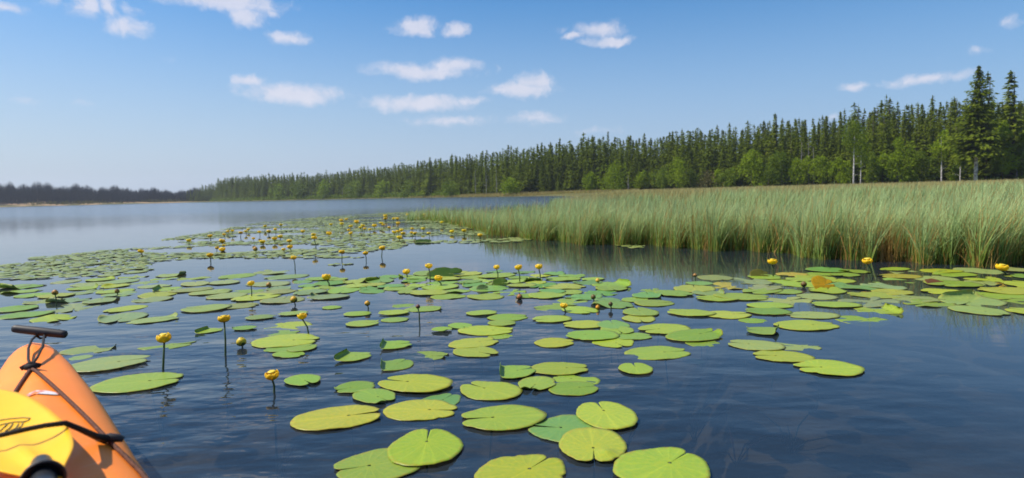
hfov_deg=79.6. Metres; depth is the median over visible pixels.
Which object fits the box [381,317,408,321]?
lily pad
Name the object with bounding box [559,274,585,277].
lily pad
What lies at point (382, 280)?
lily pad
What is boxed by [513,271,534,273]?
lily pad
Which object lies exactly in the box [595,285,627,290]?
lily pad
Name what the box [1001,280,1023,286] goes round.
lily pad
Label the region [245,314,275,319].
lily pad
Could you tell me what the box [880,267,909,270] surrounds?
lily pad
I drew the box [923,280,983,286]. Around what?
lily pad
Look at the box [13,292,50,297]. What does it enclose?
lily pad
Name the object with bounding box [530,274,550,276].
lily pad
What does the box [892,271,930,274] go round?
lily pad
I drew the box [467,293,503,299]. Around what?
lily pad
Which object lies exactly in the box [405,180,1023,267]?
sedge bed
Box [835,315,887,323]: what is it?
lily pad
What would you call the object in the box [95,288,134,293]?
lily pad
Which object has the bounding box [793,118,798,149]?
spruce tree
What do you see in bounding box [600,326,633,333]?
lily pad
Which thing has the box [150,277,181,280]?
lily pad
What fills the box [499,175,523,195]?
alder bush
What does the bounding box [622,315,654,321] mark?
lily pad
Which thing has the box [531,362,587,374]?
lily pad
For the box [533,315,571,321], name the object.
lily pad
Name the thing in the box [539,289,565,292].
lily pad
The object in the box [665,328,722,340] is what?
lily pad
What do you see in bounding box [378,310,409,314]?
lily pad
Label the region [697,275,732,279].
lily pad
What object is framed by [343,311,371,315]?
lily pad
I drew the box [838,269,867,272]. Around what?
lily pad
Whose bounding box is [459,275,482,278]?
lily pad
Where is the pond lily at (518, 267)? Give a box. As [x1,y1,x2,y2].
[515,265,521,281]
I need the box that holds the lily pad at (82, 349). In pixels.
[59,344,115,354]
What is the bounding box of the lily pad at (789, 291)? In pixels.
[776,289,802,293]
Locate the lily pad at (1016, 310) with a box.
[1004,307,1023,313]
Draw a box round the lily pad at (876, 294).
[847,292,901,297]
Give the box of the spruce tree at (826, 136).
[818,117,830,182]
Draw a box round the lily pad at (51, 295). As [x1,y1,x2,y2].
[37,293,74,297]
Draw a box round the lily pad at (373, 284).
[362,282,385,285]
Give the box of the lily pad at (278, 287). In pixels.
[265,286,290,290]
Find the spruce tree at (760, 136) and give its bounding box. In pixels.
[748,124,766,178]
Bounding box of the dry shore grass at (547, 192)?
[408,188,637,197]
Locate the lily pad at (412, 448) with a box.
[387,429,463,465]
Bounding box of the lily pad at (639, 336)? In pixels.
[617,333,651,339]
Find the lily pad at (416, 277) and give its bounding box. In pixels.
[406,276,426,278]
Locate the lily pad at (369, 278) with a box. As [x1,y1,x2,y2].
[355,277,379,281]
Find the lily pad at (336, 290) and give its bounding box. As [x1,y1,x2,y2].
[327,286,360,293]
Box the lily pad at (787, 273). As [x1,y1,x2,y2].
[776,272,807,275]
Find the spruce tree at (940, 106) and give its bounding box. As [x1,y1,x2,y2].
[938,102,942,122]
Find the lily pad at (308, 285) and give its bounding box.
[298,284,316,286]
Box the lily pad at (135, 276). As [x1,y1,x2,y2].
[118,275,145,278]
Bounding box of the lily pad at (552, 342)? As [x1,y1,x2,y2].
[534,338,573,346]
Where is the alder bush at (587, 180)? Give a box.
[582,171,598,190]
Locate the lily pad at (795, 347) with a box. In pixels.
[776,342,821,350]
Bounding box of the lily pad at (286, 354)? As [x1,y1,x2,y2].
[272,351,304,357]
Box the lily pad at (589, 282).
[573,280,602,284]
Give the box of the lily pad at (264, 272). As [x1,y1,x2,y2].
[254,270,288,274]
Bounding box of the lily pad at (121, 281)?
[102,279,139,283]
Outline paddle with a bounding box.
[0,389,73,477]
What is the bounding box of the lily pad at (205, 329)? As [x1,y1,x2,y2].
[195,326,222,333]
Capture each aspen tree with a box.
[268,183,286,199]
[288,180,308,199]
[313,179,331,198]
[343,179,365,196]
[374,180,391,197]
[394,180,416,197]
[634,170,653,188]
[651,167,671,188]
[664,156,686,187]
[679,168,699,187]
[710,168,726,187]
[724,167,741,186]
[737,149,765,186]
[759,163,778,185]
[760,149,799,185]
[787,157,806,184]
[800,155,815,183]
[808,155,838,183]
[827,157,851,183]
[838,161,852,183]
[864,151,883,182]
[872,154,893,182]
[875,136,918,181]
[900,163,918,182]
[925,157,943,180]
[949,164,964,180]
[969,163,992,178]
[990,120,1019,179]
[1014,132,1023,178]
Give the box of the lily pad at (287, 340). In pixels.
[251,333,319,347]
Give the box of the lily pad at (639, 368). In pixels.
[618,363,652,373]
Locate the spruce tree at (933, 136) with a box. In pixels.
[920,115,938,167]
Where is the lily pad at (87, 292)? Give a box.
[72,289,103,294]
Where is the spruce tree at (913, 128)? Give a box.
[907,108,916,156]
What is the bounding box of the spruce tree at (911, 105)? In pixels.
[908,104,912,133]
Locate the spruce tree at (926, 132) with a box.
[913,118,929,156]
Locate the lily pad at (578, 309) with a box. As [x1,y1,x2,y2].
[562,306,598,313]
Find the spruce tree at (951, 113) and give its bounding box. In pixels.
[947,100,955,137]
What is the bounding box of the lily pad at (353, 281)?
[343,280,363,282]
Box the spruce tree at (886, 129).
[879,121,894,158]
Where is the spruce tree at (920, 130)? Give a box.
[912,115,923,153]
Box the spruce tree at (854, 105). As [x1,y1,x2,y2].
[843,102,861,133]
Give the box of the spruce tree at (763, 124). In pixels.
[762,121,765,152]
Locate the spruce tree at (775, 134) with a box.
[763,113,788,185]
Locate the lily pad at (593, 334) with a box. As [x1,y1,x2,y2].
[566,330,619,339]
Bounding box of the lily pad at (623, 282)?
[592,279,630,286]
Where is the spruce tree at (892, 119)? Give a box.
[888,114,897,149]
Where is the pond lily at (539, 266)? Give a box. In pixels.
[535,264,542,278]
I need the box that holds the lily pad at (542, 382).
[518,376,555,389]
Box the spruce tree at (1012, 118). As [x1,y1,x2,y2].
[964,70,1023,180]
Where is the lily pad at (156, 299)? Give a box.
[131,296,172,302]
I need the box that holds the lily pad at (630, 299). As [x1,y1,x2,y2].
[622,297,647,301]
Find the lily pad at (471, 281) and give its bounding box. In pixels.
[456,280,480,282]
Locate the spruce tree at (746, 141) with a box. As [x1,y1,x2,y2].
[740,128,747,186]
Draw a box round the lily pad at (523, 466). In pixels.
[474,454,565,477]
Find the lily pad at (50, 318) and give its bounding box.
[29,314,76,322]
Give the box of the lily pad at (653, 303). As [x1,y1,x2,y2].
[634,300,674,305]
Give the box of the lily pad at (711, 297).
[696,295,737,300]
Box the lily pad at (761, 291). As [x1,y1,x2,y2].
[742,287,782,293]
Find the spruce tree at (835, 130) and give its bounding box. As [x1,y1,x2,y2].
[829,118,840,149]
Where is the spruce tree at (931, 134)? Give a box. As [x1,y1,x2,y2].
[925,120,935,167]
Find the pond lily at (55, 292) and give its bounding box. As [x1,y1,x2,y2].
[51,290,58,305]
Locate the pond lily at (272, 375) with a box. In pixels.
[265,369,278,392]
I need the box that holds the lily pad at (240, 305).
[224,302,258,308]
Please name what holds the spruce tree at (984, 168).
on the ground at (18, 204)
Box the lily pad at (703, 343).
[685,340,719,346]
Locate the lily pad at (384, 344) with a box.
[380,339,411,348]
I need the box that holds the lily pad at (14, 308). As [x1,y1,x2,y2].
[0,305,38,311]
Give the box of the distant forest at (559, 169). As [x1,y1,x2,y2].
[182,128,1017,200]
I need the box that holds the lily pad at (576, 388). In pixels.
[548,381,598,395]
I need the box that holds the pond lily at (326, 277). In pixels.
[322,274,330,285]
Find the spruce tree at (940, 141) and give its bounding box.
[926,123,950,180]
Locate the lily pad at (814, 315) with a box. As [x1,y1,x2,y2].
[786,311,840,318]
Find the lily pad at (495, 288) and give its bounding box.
[469,285,509,291]
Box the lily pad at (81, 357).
[69,355,92,359]
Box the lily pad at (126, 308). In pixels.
[103,305,147,311]
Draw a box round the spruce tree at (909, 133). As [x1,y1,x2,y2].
[905,120,915,157]
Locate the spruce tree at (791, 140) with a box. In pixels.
[787,125,794,185]
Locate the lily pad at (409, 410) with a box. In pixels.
[383,399,457,420]
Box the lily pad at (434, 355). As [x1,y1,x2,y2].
[418,351,447,359]
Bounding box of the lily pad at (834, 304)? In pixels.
[812,301,862,306]
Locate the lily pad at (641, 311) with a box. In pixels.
[623,307,658,315]
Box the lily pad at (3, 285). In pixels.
[0,283,44,288]
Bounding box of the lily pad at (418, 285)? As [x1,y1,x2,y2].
[407,283,426,286]
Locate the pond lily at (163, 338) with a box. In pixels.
[156,332,171,369]
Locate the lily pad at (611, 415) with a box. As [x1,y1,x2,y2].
[576,401,637,429]
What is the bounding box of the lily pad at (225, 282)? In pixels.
[209,280,239,283]
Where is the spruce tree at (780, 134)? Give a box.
[779,123,784,152]
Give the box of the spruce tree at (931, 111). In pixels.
[929,101,936,131]
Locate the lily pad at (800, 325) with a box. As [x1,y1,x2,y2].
[773,320,839,329]
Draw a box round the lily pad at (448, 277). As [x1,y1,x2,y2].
[442,276,460,279]
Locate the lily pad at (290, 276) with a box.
[265,274,308,279]
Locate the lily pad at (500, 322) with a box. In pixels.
[488,320,515,325]
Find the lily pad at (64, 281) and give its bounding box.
[50,279,81,283]
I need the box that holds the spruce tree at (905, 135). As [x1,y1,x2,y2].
[901,126,920,181]
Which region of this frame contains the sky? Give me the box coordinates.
[0,0,1023,192]
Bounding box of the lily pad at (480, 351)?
[453,346,498,356]
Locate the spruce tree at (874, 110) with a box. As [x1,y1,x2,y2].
[871,107,877,135]
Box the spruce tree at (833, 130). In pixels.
[827,126,837,158]
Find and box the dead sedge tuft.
[843,216,970,263]
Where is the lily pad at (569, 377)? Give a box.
[553,374,600,383]
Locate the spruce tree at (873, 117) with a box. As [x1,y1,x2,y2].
[870,114,877,146]
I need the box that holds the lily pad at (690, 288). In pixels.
[674,285,715,291]
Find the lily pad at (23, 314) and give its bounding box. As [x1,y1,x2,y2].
[0,311,53,319]
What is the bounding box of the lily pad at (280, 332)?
[268,330,298,335]
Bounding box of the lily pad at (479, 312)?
[466,310,496,314]
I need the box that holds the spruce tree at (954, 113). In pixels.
[945,96,961,161]
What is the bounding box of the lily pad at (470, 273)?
[454,271,482,275]
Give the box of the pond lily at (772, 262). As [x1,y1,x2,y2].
[767,259,777,275]
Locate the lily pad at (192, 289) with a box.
[166,287,213,291]
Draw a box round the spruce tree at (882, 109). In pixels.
[877,100,883,130]
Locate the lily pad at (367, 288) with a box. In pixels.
[360,286,377,289]
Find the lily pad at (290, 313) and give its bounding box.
[279,311,307,314]
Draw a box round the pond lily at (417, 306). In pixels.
[416,304,419,320]
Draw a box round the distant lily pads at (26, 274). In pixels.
[0,210,644,286]
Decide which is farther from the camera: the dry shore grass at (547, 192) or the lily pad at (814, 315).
the dry shore grass at (547, 192)
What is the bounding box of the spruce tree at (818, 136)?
[811,121,822,182]
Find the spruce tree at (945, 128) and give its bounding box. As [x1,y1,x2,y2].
[942,118,948,157]
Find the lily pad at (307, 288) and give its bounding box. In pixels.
[298,287,321,290]
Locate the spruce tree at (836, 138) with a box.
[829,127,841,158]
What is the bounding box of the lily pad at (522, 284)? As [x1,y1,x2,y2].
[507,283,535,286]
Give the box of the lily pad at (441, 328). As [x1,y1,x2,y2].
[432,327,451,330]
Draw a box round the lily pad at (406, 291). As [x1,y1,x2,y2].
[398,290,415,292]
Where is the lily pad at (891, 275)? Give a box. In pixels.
[880,273,922,277]
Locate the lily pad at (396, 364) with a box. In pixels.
[380,359,413,370]
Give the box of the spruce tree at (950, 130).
[935,116,956,180]
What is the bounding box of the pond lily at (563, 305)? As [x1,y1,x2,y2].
[560,303,567,310]
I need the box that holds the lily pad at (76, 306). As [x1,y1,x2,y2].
[47,303,100,312]
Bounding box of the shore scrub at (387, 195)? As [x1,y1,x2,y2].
[209,191,459,200]
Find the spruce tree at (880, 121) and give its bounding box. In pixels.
[873,117,883,152]
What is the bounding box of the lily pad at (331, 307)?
[322,305,341,308]
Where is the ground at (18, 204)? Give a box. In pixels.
[0,186,1023,211]
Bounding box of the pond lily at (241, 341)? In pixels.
[236,337,246,347]
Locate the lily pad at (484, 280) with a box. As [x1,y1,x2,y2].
[473,279,493,281]
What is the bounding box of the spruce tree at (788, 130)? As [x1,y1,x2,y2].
[786,120,791,147]
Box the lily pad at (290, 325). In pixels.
[264,321,311,328]
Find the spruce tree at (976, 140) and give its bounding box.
[940,66,1015,180]
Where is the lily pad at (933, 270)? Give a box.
[920,269,962,272]
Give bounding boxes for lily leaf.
[415,239,431,242]
[427,267,461,276]
[476,285,487,289]
[492,278,507,284]
[750,269,767,275]
[811,276,834,288]
[925,278,942,282]
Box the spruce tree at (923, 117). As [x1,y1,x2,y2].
[915,103,925,143]
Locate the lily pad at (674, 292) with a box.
[654,290,693,295]
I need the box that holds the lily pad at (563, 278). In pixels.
[545,276,580,280]
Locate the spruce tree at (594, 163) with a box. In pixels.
[584,135,601,187]
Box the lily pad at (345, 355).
[334,348,371,360]
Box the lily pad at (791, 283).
[767,280,813,286]
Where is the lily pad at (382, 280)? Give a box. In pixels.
[366,278,393,282]
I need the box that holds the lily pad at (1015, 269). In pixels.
[1007,267,1023,271]
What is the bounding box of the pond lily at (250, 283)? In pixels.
[247,281,254,295]
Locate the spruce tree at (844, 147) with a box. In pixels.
[835,126,850,160]
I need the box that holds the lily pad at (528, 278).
[523,277,542,280]
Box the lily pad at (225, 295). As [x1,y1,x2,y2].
[206,292,247,298]
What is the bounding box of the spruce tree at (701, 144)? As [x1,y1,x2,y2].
[698,131,706,160]
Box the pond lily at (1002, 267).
[995,264,1008,274]
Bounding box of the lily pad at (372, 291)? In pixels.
[359,289,384,292]
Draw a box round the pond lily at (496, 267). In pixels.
[494,265,499,277]
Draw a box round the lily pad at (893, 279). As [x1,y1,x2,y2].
[875,278,912,282]
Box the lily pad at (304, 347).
[287,344,316,351]
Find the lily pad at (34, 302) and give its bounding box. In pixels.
[22,299,49,303]
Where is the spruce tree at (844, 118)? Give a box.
[842,108,846,137]
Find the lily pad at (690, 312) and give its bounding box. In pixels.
[667,309,716,315]
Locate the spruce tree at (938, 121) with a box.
[935,117,941,136]
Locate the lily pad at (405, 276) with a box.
[398,274,414,277]
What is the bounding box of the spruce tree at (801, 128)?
[799,123,808,150]
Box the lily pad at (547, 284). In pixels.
[529,282,557,287]
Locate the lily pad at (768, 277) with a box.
[748,274,780,278]
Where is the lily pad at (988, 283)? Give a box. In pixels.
[964,280,996,285]
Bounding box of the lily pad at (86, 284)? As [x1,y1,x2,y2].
[70,282,103,286]
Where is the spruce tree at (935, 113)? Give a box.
[931,109,937,178]
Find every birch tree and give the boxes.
[839,118,869,184]
[850,132,871,183]
[927,130,951,180]
[951,145,970,180]
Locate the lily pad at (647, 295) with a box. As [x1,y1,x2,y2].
[632,292,660,297]
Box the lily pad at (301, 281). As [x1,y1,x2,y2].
[293,280,311,283]
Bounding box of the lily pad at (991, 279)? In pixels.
[963,278,1003,281]
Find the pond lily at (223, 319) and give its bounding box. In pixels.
[217,315,230,355]
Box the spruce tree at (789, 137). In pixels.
[786,123,794,185]
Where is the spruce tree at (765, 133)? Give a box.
[761,125,769,168]
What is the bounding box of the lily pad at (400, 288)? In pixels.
[383,286,417,290]
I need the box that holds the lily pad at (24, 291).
[1,289,41,293]
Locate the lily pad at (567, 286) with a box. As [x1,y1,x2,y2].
[543,283,586,288]
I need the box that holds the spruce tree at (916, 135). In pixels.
[902,124,921,182]
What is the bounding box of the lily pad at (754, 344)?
[728,339,785,349]
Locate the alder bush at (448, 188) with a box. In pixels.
[441,179,459,196]
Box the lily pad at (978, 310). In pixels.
[947,305,1010,314]
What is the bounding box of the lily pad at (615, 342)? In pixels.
[592,338,633,347]
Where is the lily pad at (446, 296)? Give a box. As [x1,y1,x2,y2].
[430,294,466,298]
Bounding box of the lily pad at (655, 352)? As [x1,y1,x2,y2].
[624,346,690,359]
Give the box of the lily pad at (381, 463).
[334,448,422,477]
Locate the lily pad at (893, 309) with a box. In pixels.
[854,303,903,313]
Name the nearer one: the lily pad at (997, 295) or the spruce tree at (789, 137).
the lily pad at (997, 295)
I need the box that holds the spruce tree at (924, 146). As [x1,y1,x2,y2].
[917,117,931,176]
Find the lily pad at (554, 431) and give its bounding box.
[528,414,612,441]
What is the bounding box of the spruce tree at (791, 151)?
[786,130,798,168]
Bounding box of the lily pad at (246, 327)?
[232,325,256,329]
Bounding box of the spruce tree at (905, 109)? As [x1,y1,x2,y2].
[901,104,909,125]
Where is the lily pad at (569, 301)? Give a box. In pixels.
[552,299,587,304]
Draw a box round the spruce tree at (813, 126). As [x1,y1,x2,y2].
[807,119,818,147]
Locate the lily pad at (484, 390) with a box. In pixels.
[460,381,522,399]
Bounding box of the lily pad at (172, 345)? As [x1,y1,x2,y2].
[137,341,195,349]
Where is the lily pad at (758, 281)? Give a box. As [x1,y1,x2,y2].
[733,277,776,283]
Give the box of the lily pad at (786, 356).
[753,350,814,361]
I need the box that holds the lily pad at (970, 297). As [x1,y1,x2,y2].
[938,289,1007,305]
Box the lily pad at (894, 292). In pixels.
[871,289,913,294]
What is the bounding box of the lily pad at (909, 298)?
[892,294,940,301]
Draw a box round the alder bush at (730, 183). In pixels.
[718,168,735,186]
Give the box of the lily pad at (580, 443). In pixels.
[559,427,626,461]
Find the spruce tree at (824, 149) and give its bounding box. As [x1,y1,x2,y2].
[818,124,834,170]
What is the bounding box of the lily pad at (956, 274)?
[932,270,977,276]
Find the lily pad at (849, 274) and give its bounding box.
[829,273,860,276]
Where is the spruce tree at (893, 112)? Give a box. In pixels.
[889,110,895,141]
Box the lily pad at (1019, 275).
[1010,274,1023,277]
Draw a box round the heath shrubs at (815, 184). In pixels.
[481,178,1023,194]
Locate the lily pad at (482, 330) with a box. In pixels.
[458,325,512,335]
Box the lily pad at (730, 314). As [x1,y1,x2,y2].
[707,311,751,318]
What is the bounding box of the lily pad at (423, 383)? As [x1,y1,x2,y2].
[378,374,452,391]
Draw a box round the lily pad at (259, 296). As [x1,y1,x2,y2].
[231,293,280,300]
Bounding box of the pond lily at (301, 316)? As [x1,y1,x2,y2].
[297,313,308,333]
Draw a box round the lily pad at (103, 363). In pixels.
[72,355,150,371]
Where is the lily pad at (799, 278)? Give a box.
[783,277,811,281]
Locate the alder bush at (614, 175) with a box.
[594,160,632,191]
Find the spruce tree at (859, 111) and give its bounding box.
[856,109,861,131]
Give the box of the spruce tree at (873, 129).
[865,120,875,168]
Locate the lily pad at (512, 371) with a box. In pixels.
[499,364,535,377]
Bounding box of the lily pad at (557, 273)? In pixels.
[544,271,565,274]
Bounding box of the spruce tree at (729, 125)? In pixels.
[723,122,732,153]
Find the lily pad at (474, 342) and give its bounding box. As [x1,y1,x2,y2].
[448,337,498,347]
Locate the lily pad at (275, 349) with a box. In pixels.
[263,346,292,351]
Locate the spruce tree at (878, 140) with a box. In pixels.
[875,127,880,156]
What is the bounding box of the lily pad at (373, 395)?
[352,388,395,402]
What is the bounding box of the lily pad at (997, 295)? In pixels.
[977,292,1023,298]
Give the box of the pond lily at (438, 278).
[434,275,442,284]
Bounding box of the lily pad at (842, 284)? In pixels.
[825,282,883,289]
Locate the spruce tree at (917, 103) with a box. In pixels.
[911,102,920,136]
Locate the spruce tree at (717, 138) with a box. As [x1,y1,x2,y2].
[712,126,719,154]
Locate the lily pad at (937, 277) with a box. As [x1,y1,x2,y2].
[914,275,959,280]
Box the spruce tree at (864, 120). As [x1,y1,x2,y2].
[862,108,866,124]
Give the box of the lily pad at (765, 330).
[746,324,778,334]
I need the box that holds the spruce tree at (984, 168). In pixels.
[963,71,1014,179]
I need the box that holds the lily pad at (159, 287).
[152,285,182,290]
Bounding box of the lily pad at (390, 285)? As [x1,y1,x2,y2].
[377,284,405,287]
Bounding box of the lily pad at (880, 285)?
[860,283,907,289]
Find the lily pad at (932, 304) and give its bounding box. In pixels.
[903,298,956,307]
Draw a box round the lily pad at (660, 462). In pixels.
[613,447,710,477]
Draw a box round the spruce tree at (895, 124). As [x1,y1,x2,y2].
[889,119,898,153]
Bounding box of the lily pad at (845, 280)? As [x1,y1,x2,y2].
[831,279,855,282]
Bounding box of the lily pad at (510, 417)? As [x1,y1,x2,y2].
[461,405,546,430]
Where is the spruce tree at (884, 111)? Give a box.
[875,94,892,151]
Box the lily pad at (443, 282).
[427,281,457,284]
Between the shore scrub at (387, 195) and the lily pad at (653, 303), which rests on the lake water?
the lily pad at (653, 303)
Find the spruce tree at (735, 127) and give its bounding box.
[733,126,738,150]
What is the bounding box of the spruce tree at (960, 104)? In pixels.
[954,101,964,123]
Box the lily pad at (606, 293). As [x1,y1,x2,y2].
[584,290,616,295]
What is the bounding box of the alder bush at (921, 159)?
[912,151,937,181]
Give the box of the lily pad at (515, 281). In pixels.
[507,279,524,282]
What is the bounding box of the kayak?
[0,325,148,477]
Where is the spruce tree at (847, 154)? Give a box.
[839,127,861,181]
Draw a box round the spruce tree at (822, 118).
[820,115,828,142]
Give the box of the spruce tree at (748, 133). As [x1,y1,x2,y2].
[742,121,752,148]
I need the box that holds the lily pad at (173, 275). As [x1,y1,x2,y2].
[155,271,185,276]
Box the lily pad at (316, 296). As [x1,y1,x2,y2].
[307,292,349,298]
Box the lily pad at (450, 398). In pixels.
[421,393,460,409]
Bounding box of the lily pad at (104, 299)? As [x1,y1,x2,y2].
[82,297,117,302]
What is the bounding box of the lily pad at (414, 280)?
[401,278,426,282]
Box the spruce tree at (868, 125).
[866,120,872,151]
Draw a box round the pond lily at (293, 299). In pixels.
[290,296,296,304]
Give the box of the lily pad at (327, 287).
[320,286,339,288]
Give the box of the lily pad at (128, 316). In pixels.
[97,312,147,322]
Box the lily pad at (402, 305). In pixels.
[392,304,414,307]
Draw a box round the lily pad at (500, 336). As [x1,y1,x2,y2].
[488,334,512,338]
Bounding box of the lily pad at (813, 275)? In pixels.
[795,274,836,280]
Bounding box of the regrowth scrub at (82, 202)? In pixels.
[16,199,183,204]
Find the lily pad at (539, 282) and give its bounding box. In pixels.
[525,281,545,283]
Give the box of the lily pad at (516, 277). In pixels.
[508,276,529,278]
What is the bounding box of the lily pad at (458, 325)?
[448,323,471,328]
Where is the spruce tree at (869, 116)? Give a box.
[855,112,876,183]
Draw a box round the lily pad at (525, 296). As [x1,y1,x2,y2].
[516,293,532,297]
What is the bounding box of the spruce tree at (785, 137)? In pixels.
[779,127,789,184]
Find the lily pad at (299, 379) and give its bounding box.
[284,374,320,385]
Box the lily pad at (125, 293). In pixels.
[101,291,136,296]
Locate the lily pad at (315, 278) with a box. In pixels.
[305,277,338,279]
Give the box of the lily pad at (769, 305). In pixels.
[746,302,793,307]
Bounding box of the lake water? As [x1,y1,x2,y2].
[0,196,1023,477]
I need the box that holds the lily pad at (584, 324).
[563,320,600,327]
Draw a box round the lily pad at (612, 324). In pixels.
[597,320,629,328]
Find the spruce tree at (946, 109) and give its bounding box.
[939,102,951,126]
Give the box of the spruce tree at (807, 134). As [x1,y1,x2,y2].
[799,119,809,154]
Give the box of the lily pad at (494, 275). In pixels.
[477,272,515,277]
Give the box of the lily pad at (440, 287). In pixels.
[422,283,458,289]
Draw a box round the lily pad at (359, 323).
[346,320,378,326]
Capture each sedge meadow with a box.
[553,178,1023,203]
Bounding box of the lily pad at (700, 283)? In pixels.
[686,281,712,284]
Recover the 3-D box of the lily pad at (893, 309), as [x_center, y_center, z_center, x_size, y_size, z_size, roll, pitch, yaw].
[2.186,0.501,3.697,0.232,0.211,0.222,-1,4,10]
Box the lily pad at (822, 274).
[807,272,834,275]
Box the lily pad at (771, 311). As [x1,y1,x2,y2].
[746,307,792,314]
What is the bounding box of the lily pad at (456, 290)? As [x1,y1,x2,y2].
[446,289,470,292]
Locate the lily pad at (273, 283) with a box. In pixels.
[245,281,290,286]
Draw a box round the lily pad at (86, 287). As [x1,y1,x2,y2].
[66,283,97,289]
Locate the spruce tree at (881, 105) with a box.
[871,102,885,137]
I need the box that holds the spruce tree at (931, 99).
[927,95,935,124]
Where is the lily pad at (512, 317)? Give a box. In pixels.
[487,314,527,320]
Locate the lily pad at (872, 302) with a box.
[838,297,900,307]
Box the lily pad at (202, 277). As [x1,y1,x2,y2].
[177,276,210,280]
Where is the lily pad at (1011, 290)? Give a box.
[978,287,1023,294]
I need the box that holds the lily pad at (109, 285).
[99,283,130,287]
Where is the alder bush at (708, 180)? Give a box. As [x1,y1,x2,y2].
[695,170,724,187]
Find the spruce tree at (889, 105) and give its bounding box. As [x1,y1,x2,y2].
[882,97,894,139]
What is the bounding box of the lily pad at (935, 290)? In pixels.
[921,288,957,293]
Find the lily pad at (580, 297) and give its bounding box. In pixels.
[566,294,602,299]
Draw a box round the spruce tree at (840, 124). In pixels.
[828,120,842,158]
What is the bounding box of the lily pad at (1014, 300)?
[1003,298,1023,303]
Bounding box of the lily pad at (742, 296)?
[713,293,768,299]
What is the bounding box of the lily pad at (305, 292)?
[293,289,327,294]
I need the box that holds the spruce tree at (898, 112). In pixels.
[891,102,901,134]
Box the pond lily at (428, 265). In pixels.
[425,263,432,281]
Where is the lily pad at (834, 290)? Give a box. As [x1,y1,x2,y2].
[809,287,846,293]
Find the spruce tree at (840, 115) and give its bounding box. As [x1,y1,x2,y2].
[836,111,844,140]
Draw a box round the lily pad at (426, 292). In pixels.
[410,290,448,294]
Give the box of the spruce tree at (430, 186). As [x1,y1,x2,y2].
[415,157,438,194]
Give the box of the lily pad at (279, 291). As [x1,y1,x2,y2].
[249,289,296,294]
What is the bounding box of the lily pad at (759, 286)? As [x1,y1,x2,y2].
[748,284,783,289]
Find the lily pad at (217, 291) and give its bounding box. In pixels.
[188,289,231,294]
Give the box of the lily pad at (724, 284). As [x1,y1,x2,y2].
[713,282,741,289]
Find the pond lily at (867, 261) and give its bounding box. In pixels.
[862,258,872,276]
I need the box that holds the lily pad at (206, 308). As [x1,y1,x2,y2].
[181,304,231,311]
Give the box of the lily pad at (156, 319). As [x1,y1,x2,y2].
[126,312,178,323]
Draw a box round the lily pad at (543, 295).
[528,292,565,298]
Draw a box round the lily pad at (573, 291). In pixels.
[563,289,582,293]
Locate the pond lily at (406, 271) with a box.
[403,269,409,276]
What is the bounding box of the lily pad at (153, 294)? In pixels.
[137,291,176,297]
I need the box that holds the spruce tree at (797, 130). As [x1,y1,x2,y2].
[794,119,806,141]
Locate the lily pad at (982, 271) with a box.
[953,268,1007,273]
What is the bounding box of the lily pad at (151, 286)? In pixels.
[137,284,170,287]
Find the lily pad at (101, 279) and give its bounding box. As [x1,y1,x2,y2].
[85,276,115,280]
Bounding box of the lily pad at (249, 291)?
[230,289,264,292]
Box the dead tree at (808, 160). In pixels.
[807,142,809,184]
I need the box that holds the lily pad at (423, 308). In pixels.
[404,306,441,311]
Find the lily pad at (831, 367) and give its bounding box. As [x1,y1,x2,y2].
[793,359,864,375]
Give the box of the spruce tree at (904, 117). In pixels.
[895,112,912,144]
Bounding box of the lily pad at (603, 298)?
[594,297,620,301]
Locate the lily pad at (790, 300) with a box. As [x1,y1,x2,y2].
[757,296,812,304]
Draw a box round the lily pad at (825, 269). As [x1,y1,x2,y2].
[805,267,848,271]
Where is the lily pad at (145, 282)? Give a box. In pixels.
[129,281,158,284]
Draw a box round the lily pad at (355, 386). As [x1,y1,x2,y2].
[334,381,374,392]
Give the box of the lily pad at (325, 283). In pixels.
[314,280,342,285]
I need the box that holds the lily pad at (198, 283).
[181,281,209,285]
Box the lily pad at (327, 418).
[290,405,379,430]
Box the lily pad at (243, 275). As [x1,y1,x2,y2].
[218,273,256,278]
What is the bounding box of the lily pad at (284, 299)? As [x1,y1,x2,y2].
[260,295,304,302]
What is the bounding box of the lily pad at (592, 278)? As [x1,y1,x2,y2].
[582,277,604,279]
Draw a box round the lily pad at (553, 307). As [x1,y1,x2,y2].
[534,304,570,310]
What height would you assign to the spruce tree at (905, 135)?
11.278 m
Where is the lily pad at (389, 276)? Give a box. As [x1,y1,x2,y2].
[379,275,400,277]
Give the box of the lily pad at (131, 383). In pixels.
[90,372,183,392]
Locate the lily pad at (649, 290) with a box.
[641,288,657,291]
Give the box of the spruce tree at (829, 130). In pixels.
[818,123,831,183]
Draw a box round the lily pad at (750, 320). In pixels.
[738,318,765,322]
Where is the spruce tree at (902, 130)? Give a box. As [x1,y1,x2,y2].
[899,118,907,154]
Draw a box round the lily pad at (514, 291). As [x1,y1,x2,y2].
[493,289,525,295]
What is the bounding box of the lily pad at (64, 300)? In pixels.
[45,297,89,302]
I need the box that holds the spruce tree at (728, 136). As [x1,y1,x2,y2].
[726,128,731,156]
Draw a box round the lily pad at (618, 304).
[592,300,633,307]
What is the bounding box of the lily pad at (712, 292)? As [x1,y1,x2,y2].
[691,288,724,294]
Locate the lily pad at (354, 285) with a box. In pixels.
[340,283,366,287]
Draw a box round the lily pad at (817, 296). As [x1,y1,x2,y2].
[797,293,838,299]
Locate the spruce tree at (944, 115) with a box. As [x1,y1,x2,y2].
[940,106,948,150]
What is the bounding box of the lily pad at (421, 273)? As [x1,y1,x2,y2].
[413,270,430,275]
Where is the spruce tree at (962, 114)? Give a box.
[957,105,967,130]
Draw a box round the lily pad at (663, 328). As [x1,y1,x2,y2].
[638,323,690,333]
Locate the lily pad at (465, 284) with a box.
[462,282,488,286]
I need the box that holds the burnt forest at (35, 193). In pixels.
[0,182,199,204]

